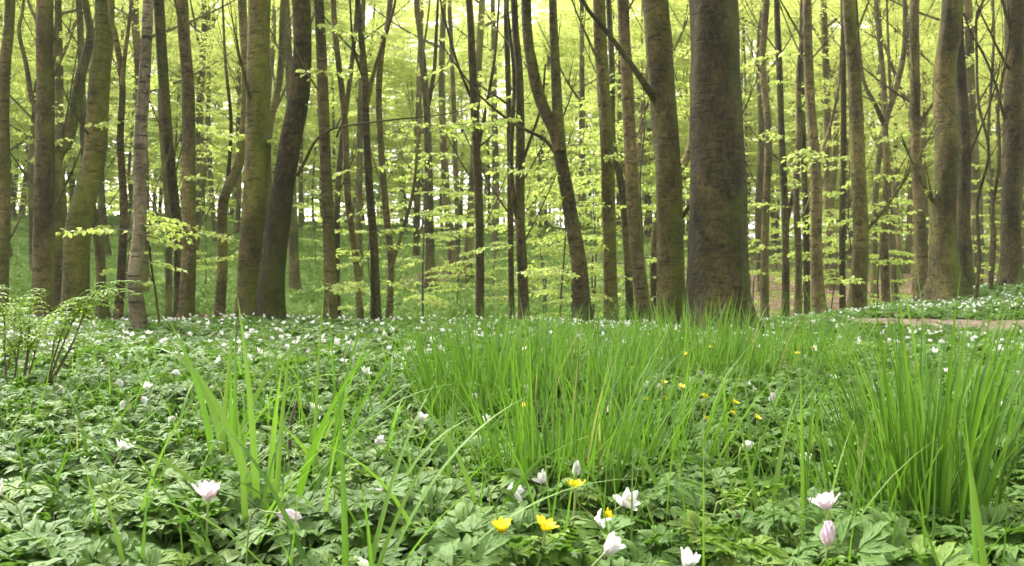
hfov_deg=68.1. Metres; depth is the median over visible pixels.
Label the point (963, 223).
beech tree
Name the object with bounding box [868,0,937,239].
beech tree
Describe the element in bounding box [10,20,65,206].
beech tree
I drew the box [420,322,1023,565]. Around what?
grass
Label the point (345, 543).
broad grass
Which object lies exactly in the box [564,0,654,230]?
beech tree
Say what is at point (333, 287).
beech tree
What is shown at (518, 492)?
anemone flower
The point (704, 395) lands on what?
yellow flower
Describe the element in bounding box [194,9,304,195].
beech tree
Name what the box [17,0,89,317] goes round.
beech tree
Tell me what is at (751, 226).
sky
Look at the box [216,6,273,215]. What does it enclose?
beech tree
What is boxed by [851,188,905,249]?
beech sapling
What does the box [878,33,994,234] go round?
beech tree
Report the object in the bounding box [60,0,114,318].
beech tree
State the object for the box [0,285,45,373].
shrub
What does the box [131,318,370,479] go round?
broad grass
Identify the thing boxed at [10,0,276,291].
beech tree
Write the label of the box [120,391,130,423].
anemone flower
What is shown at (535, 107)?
beech tree
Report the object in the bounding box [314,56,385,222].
beech tree
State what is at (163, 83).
beech tree
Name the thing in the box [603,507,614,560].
yellow flower
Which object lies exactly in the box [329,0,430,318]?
beech tree
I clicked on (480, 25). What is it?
beech tree
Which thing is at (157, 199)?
beech sapling
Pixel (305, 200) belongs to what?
beech sapling
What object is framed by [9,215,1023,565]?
ground
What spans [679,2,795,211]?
beech tree
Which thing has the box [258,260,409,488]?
broad grass
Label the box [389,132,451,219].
beech sapling
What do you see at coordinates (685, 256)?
leaf litter
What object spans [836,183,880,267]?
beech sapling
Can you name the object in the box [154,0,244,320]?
beech tree
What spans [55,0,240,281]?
beech tree
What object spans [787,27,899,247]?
beech tree
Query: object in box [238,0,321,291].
beech tree
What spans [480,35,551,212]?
beech tree
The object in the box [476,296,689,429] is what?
grass tussock
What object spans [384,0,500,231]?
beech tree
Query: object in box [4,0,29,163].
beech tree
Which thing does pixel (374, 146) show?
beech tree
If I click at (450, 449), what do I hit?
broad grass
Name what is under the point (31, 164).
beech tree
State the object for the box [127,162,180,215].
beech sapling
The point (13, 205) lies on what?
beech tree
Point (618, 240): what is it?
beech sapling
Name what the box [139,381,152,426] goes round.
anemone flower
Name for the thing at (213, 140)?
beech tree
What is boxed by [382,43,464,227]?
beech tree
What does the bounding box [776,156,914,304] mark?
beech sapling
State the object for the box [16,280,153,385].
shrub
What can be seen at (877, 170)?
beech tree
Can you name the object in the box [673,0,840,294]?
beech tree
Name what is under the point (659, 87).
beech tree
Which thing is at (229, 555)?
heart leaves
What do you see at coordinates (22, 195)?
beech tree
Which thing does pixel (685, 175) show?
beech tree
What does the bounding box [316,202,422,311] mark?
beech sapling
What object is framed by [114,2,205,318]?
beech tree
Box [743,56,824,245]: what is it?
beech tree
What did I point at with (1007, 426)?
grass tussock
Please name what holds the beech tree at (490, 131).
on the ground at (775, 287)
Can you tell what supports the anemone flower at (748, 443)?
on the ground at (775, 287)
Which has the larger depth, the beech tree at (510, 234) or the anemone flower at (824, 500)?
the beech tree at (510, 234)
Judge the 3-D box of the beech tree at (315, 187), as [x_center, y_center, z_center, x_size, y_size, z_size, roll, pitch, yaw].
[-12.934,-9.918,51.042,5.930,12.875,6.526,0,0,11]
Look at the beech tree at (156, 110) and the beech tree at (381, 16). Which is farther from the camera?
the beech tree at (381, 16)
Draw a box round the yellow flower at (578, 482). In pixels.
[565,479,585,565]
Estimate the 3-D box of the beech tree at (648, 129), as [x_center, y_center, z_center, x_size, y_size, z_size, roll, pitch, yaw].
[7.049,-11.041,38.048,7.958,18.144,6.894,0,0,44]
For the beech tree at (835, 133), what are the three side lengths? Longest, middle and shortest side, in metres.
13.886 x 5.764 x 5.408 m
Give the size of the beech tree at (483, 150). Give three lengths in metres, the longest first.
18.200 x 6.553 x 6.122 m
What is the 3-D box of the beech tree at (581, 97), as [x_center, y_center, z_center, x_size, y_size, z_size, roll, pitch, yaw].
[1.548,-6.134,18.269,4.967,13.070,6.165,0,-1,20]
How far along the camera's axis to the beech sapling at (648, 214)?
33.89 m
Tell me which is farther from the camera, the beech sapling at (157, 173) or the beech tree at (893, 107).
the beech tree at (893, 107)
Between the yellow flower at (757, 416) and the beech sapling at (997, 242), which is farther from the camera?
the beech sapling at (997, 242)
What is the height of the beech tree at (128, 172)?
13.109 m
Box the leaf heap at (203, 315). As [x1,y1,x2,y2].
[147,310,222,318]
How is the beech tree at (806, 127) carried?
on the ground at (775, 287)
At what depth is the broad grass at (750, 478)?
1.16 m
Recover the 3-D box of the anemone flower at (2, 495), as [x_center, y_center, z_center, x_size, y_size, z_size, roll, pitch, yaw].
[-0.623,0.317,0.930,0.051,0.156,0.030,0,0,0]
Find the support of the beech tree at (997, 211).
on the ground at (775, 287)
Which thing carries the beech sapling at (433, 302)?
on the ground at (775, 287)
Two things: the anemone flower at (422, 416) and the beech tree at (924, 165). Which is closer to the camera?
the anemone flower at (422, 416)
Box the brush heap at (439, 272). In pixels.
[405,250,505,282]
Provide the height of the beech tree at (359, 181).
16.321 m
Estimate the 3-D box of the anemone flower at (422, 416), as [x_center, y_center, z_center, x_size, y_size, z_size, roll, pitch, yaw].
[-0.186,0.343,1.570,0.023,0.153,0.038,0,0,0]
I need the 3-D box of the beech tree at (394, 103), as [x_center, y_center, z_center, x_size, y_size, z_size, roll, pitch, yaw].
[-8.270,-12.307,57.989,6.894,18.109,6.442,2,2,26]
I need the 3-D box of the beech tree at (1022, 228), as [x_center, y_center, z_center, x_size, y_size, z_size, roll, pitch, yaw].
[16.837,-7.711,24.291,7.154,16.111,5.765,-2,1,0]
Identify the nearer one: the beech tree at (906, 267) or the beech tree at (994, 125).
the beech tree at (906, 267)
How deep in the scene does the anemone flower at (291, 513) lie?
0.82 m
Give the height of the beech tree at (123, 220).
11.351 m
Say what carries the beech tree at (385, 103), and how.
on the ground at (775, 287)
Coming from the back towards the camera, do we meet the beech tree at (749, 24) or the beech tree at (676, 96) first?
the beech tree at (676, 96)
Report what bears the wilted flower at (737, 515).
on the ground at (775, 287)
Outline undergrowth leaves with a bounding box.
[0,366,1023,565]
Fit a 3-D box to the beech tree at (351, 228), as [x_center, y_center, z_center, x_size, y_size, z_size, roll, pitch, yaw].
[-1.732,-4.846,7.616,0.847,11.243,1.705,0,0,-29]
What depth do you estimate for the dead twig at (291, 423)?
1.36 m
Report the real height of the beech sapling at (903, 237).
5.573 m
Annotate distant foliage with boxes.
[16,10,999,244]
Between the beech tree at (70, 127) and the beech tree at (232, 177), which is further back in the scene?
the beech tree at (70, 127)
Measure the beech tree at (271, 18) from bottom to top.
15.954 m
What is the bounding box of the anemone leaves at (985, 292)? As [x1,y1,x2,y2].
[9,280,1023,330]
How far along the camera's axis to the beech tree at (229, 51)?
26.69 m
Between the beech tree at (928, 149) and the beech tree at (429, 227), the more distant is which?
the beech tree at (928, 149)
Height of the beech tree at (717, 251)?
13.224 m
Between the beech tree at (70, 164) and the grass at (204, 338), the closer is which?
the grass at (204, 338)
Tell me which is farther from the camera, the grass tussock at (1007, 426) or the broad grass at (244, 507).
the grass tussock at (1007, 426)
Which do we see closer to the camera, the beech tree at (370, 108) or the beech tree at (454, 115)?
the beech tree at (454, 115)
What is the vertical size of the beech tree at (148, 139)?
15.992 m
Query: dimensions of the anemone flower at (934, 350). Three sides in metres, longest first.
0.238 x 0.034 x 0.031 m
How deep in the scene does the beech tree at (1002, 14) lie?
29.42 m
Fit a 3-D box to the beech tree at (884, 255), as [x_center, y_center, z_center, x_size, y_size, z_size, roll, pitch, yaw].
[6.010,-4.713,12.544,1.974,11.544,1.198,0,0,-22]
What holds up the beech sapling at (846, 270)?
on the ground at (775, 287)
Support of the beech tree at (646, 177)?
on the ground at (775, 287)
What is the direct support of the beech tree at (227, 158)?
on the ground at (775, 287)
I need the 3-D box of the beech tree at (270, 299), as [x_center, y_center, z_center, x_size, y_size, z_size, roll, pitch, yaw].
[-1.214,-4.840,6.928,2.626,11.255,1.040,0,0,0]
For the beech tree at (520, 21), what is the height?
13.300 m
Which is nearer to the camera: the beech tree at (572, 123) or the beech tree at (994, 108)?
the beech tree at (994, 108)
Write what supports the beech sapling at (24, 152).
on the ground at (775, 287)
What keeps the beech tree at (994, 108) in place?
on the ground at (775, 287)
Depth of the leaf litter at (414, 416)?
1.96 m
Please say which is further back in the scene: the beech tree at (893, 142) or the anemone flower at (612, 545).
the beech tree at (893, 142)
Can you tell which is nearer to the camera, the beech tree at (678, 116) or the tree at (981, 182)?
the tree at (981, 182)
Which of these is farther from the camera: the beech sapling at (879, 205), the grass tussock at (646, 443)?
the beech sapling at (879, 205)
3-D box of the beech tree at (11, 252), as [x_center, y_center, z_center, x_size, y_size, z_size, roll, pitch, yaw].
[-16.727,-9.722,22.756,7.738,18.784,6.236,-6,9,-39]
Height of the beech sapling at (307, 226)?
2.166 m
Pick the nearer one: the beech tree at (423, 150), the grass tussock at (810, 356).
the grass tussock at (810, 356)
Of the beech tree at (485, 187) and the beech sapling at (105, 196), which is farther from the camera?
the beech tree at (485, 187)
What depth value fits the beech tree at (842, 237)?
13.01 m
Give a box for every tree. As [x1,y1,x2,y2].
[0,0,35,91]
[0,0,70,257]
[0,0,79,217]
[0,0,86,316]
[0,0,119,205]
[0,0,153,159]
[0,0,153,271]
[0,0,155,150]
[0,1,35,142]
[0,1,67,108]
[1,0,157,256]
[2,2,80,175]
[2,5,117,214]
[3,24,68,207]
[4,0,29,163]
[10,0,127,314]
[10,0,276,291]
[10,1,140,205]
[10,3,125,174]
[10,7,129,204]
[10,14,115,117]
[10,15,29,174]
[10,20,28,203]
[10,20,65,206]
[15,0,179,228]
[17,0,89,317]
[31,0,127,318]
[31,0,178,203]
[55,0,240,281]
[56,0,201,333]
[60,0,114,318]
[63,5,154,193]
[65,0,205,217]
[66,37,133,209]
[78,1,195,212]
[85,0,174,319]
[85,0,237,317]
[107,0,239,160]
[109,23,218,209]
[111,0,235,212]
[111,0,290,257]
[112,2,215,213]
[113,0,236,212]
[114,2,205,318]
[115,5,234,207]
[119,0,241,241]
[126,1,282,215]
[153,0,239,193]
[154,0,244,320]
[158,12,235,203]
[172,0,340,142]
[172,8,331,190]
[178,0,308,156]
[192,0,292,234]
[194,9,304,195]
[204,0,293,213]
[204,0,304,193]
[205,97,241,214]
[206,42,235,205]
[209,0,247,316]
[211,0,334,188]
[211,12,272,197]
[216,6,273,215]
[218,15,335,199]
[227,0,278,317]
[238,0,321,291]
[253,0,521,320]
[271,0,357,227]
[271,0,455,277]
[271,11,357,220]
[272,10,355,220]
[274,0,408,208]
[285,0,380,319]
[295,0,417,321]
[297,56,354,218]
[298,8,372,315]
[304,0,431,217]
[305,3,411,222]
[305,45,375,221]
[308,3,411,224]
[309,0,387,318]
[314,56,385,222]
[325,0,540,264]
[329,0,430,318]
[341,68,411,219]
[349,0,438,223]
[354,6,439,221]
[365,32,412,218]
[365,84,414,220]
[371,0,470,216]
[372,0,572,279]
[374,0,464,290]
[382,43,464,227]
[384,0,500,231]
[396,48,469,223]
[398,0,578,253]
[399,0,501,210]
[403,0,436,255]
[404,106,450,219]
[418,0,494,280]
[421,30,501,211]
[424,0,548,319]
[430,0,597,319]
[432,0,503,227]
[434,6,527,224]
[438,0,611,321]
[446,0,521,213]
[447,10,515,225]
[454,0,617,237]
[459,0,591,317]
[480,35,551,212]
[482,0,681,242]
[488,0,595,230]
[498,15,558,224]
[499,0,586,225]
[499,41,593,224]
[500,78,555,212]
[505,5,588,224]
[523,0,622,216]
[531,0,600,225]
[536,0,622,226]
[537,16,606,208]
[550,0,688,172]
[558,0,690,176]
[561,48,615,225]
[563,0,649,323]
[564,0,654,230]
[565,67,615,227]
[571,0,632,321]
[572,0,690,234]
[574,0,689,239]
[581,0,757,326]
[587,0,835,164]
[606,16,686,223]
[615,1,688,227]
[616,5,689,316]
[617,0,654,324]
[633,46,689,214]
[637,0,767,232]
[645,2,743,240]
[646,2,756,178]
[671,0,820,221]
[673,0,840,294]
[676,88,689,231]
[678,0,764,331]
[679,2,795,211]
[681,53,757,230]
[739,0,824,320]
[740,0,834,316]
[740,0,850,238]
[740,1,822,236]
[741,0,849,257]
[743,0,926,289]
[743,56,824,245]
[745,0,933,288]
[748,0,825,315]
[750,2,809,238]
[765,0,855,313]
[767,0,885,177]
[768,0,997,285]
[769,0,939,301]
[771,0,871,236]
[772,0,846,314]
[777,27,865,223]
[779,20,864,229]
[782,0,937,309]
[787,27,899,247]
[791,0,1003,297]
[792,0,906,236]
[815,1,990,235]
[816,0,975,298]
[817,38,866,236]
[817,96,878,233]
[819,0,933,308]
[823,25,906,232]
[831,5,907,241]
[835,0,907,302]
[835,0,1023,198]
[836,0,991,273]
[846,0,1003,241]
[849,0,1000,229]
[850,107,894,239]
[855,0,928,302]
[858,0,1003,285]
[866,1,980,250]
[866,12,931,221]
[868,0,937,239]
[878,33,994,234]
[881,0,1003,246]
[884,20,993,221]
[895,0,980,306]
[897,0,1023,299]
[898,0,1003,257]
[901,0,1000,218]
[901,57,999,239]
[922,0,1003,216]
[922,0,1003,220]
[924,0,1023,268]
[936,0,1003,176]
[956,20,1003,285]
[963,0,1023,290]
[964,7,1003,240]
[980,12,1002,220]
[981,104,999,240]
[986,0,1001,117]
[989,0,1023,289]
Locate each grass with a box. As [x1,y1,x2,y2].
[0,331,528,565]
[0,463,148,564]
[13,291,585,565]
[36,375,189,446]
[39,316,433,381]
[77,381,620,565]
[91,357,360,563]
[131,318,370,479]
[189,399,312,545]
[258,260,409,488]
[312,359,602,480]
[415,304,861,376]
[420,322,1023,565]
[578,338,1023,559]
[734,310,1020,358]
[750,359,853,541]
[759,390,885,544]
[856,403,987,565]
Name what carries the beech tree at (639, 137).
on the ground at (775, 287)
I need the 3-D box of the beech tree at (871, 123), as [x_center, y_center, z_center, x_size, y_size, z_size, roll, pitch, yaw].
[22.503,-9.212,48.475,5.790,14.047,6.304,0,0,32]
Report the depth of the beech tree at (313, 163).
40.98 m
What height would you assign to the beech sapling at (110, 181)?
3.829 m
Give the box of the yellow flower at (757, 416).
[754,414,762,449]
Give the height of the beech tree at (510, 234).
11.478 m
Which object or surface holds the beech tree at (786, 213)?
on the ground at (775, 287)
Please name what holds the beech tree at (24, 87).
on the ground at (775, 287)
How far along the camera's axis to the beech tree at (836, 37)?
48.19 m
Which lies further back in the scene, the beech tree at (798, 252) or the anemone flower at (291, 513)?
the beech tree at (798, 252)
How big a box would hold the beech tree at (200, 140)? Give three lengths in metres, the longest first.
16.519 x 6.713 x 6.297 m
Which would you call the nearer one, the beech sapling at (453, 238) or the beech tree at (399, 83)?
the beech sapling at (453, 238)
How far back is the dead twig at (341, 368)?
1.62 m
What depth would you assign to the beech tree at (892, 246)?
19.23 m
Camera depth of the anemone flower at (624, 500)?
0.94 m
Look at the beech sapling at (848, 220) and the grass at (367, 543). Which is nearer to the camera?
the grass at (367, 543)
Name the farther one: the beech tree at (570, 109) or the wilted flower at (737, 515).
the beech tree at (570, 109)
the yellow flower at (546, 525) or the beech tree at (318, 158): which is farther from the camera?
the beech tree at (318, 158)
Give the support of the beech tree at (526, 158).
on the ground at (775, 287)
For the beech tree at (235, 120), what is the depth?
49.50 m
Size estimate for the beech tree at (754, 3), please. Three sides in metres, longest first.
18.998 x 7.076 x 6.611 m
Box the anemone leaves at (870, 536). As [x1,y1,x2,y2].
[0,348,1023,565]
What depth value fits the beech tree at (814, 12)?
26.70 m
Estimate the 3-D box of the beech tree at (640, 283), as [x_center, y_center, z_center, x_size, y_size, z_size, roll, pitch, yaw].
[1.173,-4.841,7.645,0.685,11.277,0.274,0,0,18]
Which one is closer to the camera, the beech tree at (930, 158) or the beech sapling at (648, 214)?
the beech sapling at (648, 214)
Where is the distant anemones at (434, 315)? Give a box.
[0,279,1023,339]
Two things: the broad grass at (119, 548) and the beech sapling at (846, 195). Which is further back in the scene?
the beech sapling at (846, 195)
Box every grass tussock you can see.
[372,293,617,430]
[424,313,723,565]
[472,322,771,475]
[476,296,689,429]
[587,288,811,377]
[689,301,885,369]
[748,357,1019,539]
[757,259,1023,541]
[833,328,1023,501]
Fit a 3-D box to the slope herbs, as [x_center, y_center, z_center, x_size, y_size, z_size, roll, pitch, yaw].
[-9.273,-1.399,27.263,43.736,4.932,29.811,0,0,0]
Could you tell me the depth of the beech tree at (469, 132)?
51.79 m
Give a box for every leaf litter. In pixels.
[9,223,997,318]
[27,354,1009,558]
[838,313,1023,331]
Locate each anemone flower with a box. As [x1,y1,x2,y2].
[0,478,22,531]
[53,376,64,393]
[111,371,122,396]
[112,436,135,471]
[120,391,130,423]
[127,391,148,421]
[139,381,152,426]
[168,413,178,444]
[191,480,220,565]
[245,508,301,565]
[272,344,289,361]
[304,402,320,426]
[361,366,370,382]
[361,435,384,479]
[417,412,427,433]
[488,483,524,512]
[532,469,557,565]
[564,508,610,565]
[572,460,580,548]
[591,531,625,565]
[610,487,640,565]
[680,547,700,565]
[738,440,753,475]
[769,383,775,420]
[800,452,811,483]
[807,490,839,562]
[820,520,835,565]
[932,347,937,362]
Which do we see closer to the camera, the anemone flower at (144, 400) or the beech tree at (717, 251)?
the anemone flower at (144, 400)
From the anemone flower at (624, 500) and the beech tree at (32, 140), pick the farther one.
the beech tree at (32, 140)
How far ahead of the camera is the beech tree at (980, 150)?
41.47 m
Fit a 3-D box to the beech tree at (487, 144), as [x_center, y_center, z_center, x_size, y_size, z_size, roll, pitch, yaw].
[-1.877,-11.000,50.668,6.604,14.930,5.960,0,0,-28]
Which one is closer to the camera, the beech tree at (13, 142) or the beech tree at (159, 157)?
the beech tree at (13, 142)
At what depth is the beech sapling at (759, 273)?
13.07 m
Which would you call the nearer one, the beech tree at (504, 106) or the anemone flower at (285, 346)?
the anemone flower at (285, 346)
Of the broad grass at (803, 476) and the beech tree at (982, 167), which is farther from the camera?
the beech tree at (982, 167)
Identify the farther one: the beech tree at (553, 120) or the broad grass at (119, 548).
the beech tree at (553, 120)
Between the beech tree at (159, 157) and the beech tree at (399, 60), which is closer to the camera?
the beech tree at (399, 60)
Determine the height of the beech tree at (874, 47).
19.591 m
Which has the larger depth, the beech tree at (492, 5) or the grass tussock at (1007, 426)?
the beech tree at (492, 5)
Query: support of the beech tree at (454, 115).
on the ground at (775, 287)
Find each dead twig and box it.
[287,389,298,448]
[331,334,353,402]
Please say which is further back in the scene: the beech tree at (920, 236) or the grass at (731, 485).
the beech tree at (920, 236)
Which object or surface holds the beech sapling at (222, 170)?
on the ground at (775, 287)
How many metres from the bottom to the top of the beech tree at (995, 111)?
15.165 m
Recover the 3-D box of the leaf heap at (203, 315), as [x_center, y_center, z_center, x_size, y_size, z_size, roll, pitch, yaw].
[-3.457,0.409,8.184,2.389,0.260,0.733,0,0,0]
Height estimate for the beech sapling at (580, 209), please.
3.745 m
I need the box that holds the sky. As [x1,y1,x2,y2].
[3,0,997,239]
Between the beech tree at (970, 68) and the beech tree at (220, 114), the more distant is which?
the beech tree at (220, 114)
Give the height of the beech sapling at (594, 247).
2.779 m
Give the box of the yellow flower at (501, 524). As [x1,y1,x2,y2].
[491,516,511,560]
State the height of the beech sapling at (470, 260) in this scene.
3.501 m
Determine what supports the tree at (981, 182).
on the ground at (775, 287)
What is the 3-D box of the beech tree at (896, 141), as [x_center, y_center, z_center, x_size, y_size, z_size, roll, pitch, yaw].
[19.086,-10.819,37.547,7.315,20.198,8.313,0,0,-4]
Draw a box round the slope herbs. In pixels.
[9,213,802,321]
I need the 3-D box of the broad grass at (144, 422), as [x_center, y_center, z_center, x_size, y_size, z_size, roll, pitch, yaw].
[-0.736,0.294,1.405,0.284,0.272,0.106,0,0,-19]
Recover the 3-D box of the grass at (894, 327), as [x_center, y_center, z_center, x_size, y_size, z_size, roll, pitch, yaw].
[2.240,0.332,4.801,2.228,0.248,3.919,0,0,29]
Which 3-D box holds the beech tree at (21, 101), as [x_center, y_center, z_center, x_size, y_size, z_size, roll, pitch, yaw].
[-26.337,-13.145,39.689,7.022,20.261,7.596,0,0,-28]
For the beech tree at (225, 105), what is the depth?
47.13 m
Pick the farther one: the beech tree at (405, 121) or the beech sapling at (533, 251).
the beech tree at (405, 121)
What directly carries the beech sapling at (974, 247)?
on the ground at (775, 287)
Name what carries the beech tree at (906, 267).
on the ground at (775, 287)
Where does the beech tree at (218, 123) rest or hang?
on the ground at (775, 287)
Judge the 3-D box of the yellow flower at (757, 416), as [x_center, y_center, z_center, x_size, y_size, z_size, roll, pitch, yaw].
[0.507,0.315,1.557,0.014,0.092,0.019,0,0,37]
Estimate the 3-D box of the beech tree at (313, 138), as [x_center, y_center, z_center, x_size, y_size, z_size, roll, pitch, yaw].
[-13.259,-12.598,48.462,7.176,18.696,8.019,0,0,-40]
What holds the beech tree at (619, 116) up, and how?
on the ground at (775, 287)
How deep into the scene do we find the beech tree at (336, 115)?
35.95 m
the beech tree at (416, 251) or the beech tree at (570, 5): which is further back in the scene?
the beech tree at (570, 5)
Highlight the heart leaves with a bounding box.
[3,347,1023,565]
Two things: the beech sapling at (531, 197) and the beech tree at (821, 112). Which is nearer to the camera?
the beech sapling at (531, 197)
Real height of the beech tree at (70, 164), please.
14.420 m
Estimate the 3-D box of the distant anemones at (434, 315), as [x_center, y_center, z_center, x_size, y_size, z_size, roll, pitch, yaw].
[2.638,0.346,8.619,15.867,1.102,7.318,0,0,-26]
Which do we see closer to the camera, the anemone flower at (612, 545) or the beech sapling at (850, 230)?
the anemone flower at (612, 545)
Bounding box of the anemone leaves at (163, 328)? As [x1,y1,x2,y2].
[0,304,1023,372]
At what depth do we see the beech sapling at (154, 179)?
41.96 m
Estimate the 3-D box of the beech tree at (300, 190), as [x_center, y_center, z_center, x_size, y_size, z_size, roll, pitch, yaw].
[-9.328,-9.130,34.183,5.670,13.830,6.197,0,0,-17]
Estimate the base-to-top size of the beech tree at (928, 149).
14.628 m
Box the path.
[776,318,1023,331]
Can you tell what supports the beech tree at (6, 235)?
on the ground at (775, 287)
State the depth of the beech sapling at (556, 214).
11.81 m
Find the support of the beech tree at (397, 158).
on the ground at (775, 287)
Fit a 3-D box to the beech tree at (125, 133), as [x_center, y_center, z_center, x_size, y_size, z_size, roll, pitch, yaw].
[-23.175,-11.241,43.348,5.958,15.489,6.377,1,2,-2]
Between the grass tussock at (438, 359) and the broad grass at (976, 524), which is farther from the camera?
the grass tussock at (438, 359)
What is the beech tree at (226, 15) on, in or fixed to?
on the ground at (775, 287)
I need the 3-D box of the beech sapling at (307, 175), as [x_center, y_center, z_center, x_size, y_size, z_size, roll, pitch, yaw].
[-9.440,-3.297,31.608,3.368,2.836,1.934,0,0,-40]
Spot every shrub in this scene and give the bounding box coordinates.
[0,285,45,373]
[0,288,71,383]
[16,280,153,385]
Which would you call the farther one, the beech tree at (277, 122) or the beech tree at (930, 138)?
the beech tree at (277, 122)
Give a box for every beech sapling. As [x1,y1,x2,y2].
[10,135,28,204]
[11,185,28,221]
[64,133,97,203]
[96,186,113,213]
[105,166,118,208]
[108,150,177,209]
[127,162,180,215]
[127,179,218,294]
[147,245,159,321]
[149,148,163,209]
[149,158,178,207]
[155,174,239,284]
[205,136,241,205]
[207,178,241,215]
[219,127,274,208]
[296,174,313,223]
[297,171,321,219]
[297,196,346,264]
[305,163,342,227]
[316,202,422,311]
[319,173,365,221]
[335,145,394,215]
[340,187,386,255]
[353,134,407,216]
[363,158,411,222]
[365,111,506,316]
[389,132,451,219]
[400,158,439,222]
[408,134,536,293]
[410,175,497,302]
[418,205,475,274]
[434,213,506,283]
[460,145,623,319]
[460,218,514,284]
[484,197,593,317]
[486,152,554,219]
[487,177,570,317]
[514,169,655,315]
[514,174,655,319]
[532,179,625,318]
[541,96,689,304]
[571,62,754,301]
[576,159,616,225]
[617,235,687,290]
[642,191,686,238]
[747,200,781,258]
[748,146,823,267]
[748,190,754,244]
[748,192,803,312]
[749,260,781,303]
[750,228,837,310]
[769,204,870,298]
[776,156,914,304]
[776,237,868,308]
[787,159,849,241]
[791,206,913,297]
[809,155,881,239]
[809,196,929,300]
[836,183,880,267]
[836,209,900,255]
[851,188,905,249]
[867,150,933,248]
[913,212,1023,277]
[967,0,1002,282]
[971,164,1023,278]
[986,241,1023,267]
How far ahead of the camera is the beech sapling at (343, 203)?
37.45 m
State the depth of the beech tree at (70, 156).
36.70 m
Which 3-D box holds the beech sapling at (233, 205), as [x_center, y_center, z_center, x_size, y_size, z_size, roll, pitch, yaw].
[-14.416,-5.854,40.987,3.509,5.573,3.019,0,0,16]
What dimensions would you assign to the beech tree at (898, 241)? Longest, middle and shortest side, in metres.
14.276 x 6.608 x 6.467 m
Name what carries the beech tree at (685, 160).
on the ground at (775, 287)
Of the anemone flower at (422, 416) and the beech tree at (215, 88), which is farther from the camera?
the beech tree at (215, 88)
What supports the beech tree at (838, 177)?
on the ground at (775, 287)
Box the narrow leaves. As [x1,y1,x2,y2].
[0,349,1023,565]
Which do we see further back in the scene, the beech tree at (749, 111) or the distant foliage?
the distant foliage
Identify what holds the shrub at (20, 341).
on the anemone leaves at (870, 536)
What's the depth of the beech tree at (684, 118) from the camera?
38.54 m
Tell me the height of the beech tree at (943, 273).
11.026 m
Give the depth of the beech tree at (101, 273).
12.96 m
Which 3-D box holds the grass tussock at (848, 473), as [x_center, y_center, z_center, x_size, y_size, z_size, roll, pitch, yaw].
[0.547,0.276,1.156,0.382,0.317,0.467,0,0,0]
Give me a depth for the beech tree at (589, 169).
51.60 m
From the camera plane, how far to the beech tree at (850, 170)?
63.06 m
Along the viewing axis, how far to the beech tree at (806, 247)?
12.01 m
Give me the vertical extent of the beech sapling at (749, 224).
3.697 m
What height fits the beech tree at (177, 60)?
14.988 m
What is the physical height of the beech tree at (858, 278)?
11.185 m
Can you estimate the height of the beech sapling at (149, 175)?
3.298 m
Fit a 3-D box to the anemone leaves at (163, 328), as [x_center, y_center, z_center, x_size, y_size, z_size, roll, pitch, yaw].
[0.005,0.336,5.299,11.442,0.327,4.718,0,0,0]
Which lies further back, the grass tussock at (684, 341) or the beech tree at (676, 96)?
the beech tree at (676, 96)
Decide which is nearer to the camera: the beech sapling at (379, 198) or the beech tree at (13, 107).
the beech tree at (13, 107)
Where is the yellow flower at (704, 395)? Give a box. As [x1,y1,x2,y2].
[702,393,707,427]
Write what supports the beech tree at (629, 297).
on the ground at (775, 287)
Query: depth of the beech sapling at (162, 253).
15.41 m
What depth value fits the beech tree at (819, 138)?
50.17 m
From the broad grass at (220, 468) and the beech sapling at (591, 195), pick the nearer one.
the broad grass at (220, 468)
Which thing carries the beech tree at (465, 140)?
on the ground at (775, 287)
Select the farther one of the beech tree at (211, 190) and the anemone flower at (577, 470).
the beech tree at (211, 190)
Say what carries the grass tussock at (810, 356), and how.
on the ground at (775, 287)
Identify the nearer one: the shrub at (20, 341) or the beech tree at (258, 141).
the shrub at (20, 341)
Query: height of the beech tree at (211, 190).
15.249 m
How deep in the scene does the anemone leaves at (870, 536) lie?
1.08 m
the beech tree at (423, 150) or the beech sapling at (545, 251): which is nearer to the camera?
the beech sapling at (545, 251)
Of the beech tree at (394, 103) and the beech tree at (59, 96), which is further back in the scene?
the beech tree at (394, 103)
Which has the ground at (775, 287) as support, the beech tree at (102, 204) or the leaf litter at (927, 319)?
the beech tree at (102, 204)
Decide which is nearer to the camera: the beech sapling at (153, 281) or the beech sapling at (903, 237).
the beech sapling at (153, 281)
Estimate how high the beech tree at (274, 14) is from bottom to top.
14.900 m
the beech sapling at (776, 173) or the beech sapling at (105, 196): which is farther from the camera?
the beech sapling at (105, 196)
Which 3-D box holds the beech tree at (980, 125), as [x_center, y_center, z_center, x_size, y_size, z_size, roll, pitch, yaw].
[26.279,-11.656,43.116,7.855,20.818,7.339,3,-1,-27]
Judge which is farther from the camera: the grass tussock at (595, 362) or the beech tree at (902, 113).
the beech tree at (902, 113)
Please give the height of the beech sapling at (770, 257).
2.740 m
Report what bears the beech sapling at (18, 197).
on the ground at (775, 287)
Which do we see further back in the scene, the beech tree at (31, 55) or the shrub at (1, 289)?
the beech tree at (31, 55)
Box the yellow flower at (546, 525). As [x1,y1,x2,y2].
[536,514,558,564]
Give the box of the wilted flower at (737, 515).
[710,498,738,558]
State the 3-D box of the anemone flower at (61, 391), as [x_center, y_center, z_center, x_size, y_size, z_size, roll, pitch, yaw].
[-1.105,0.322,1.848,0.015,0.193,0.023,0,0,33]

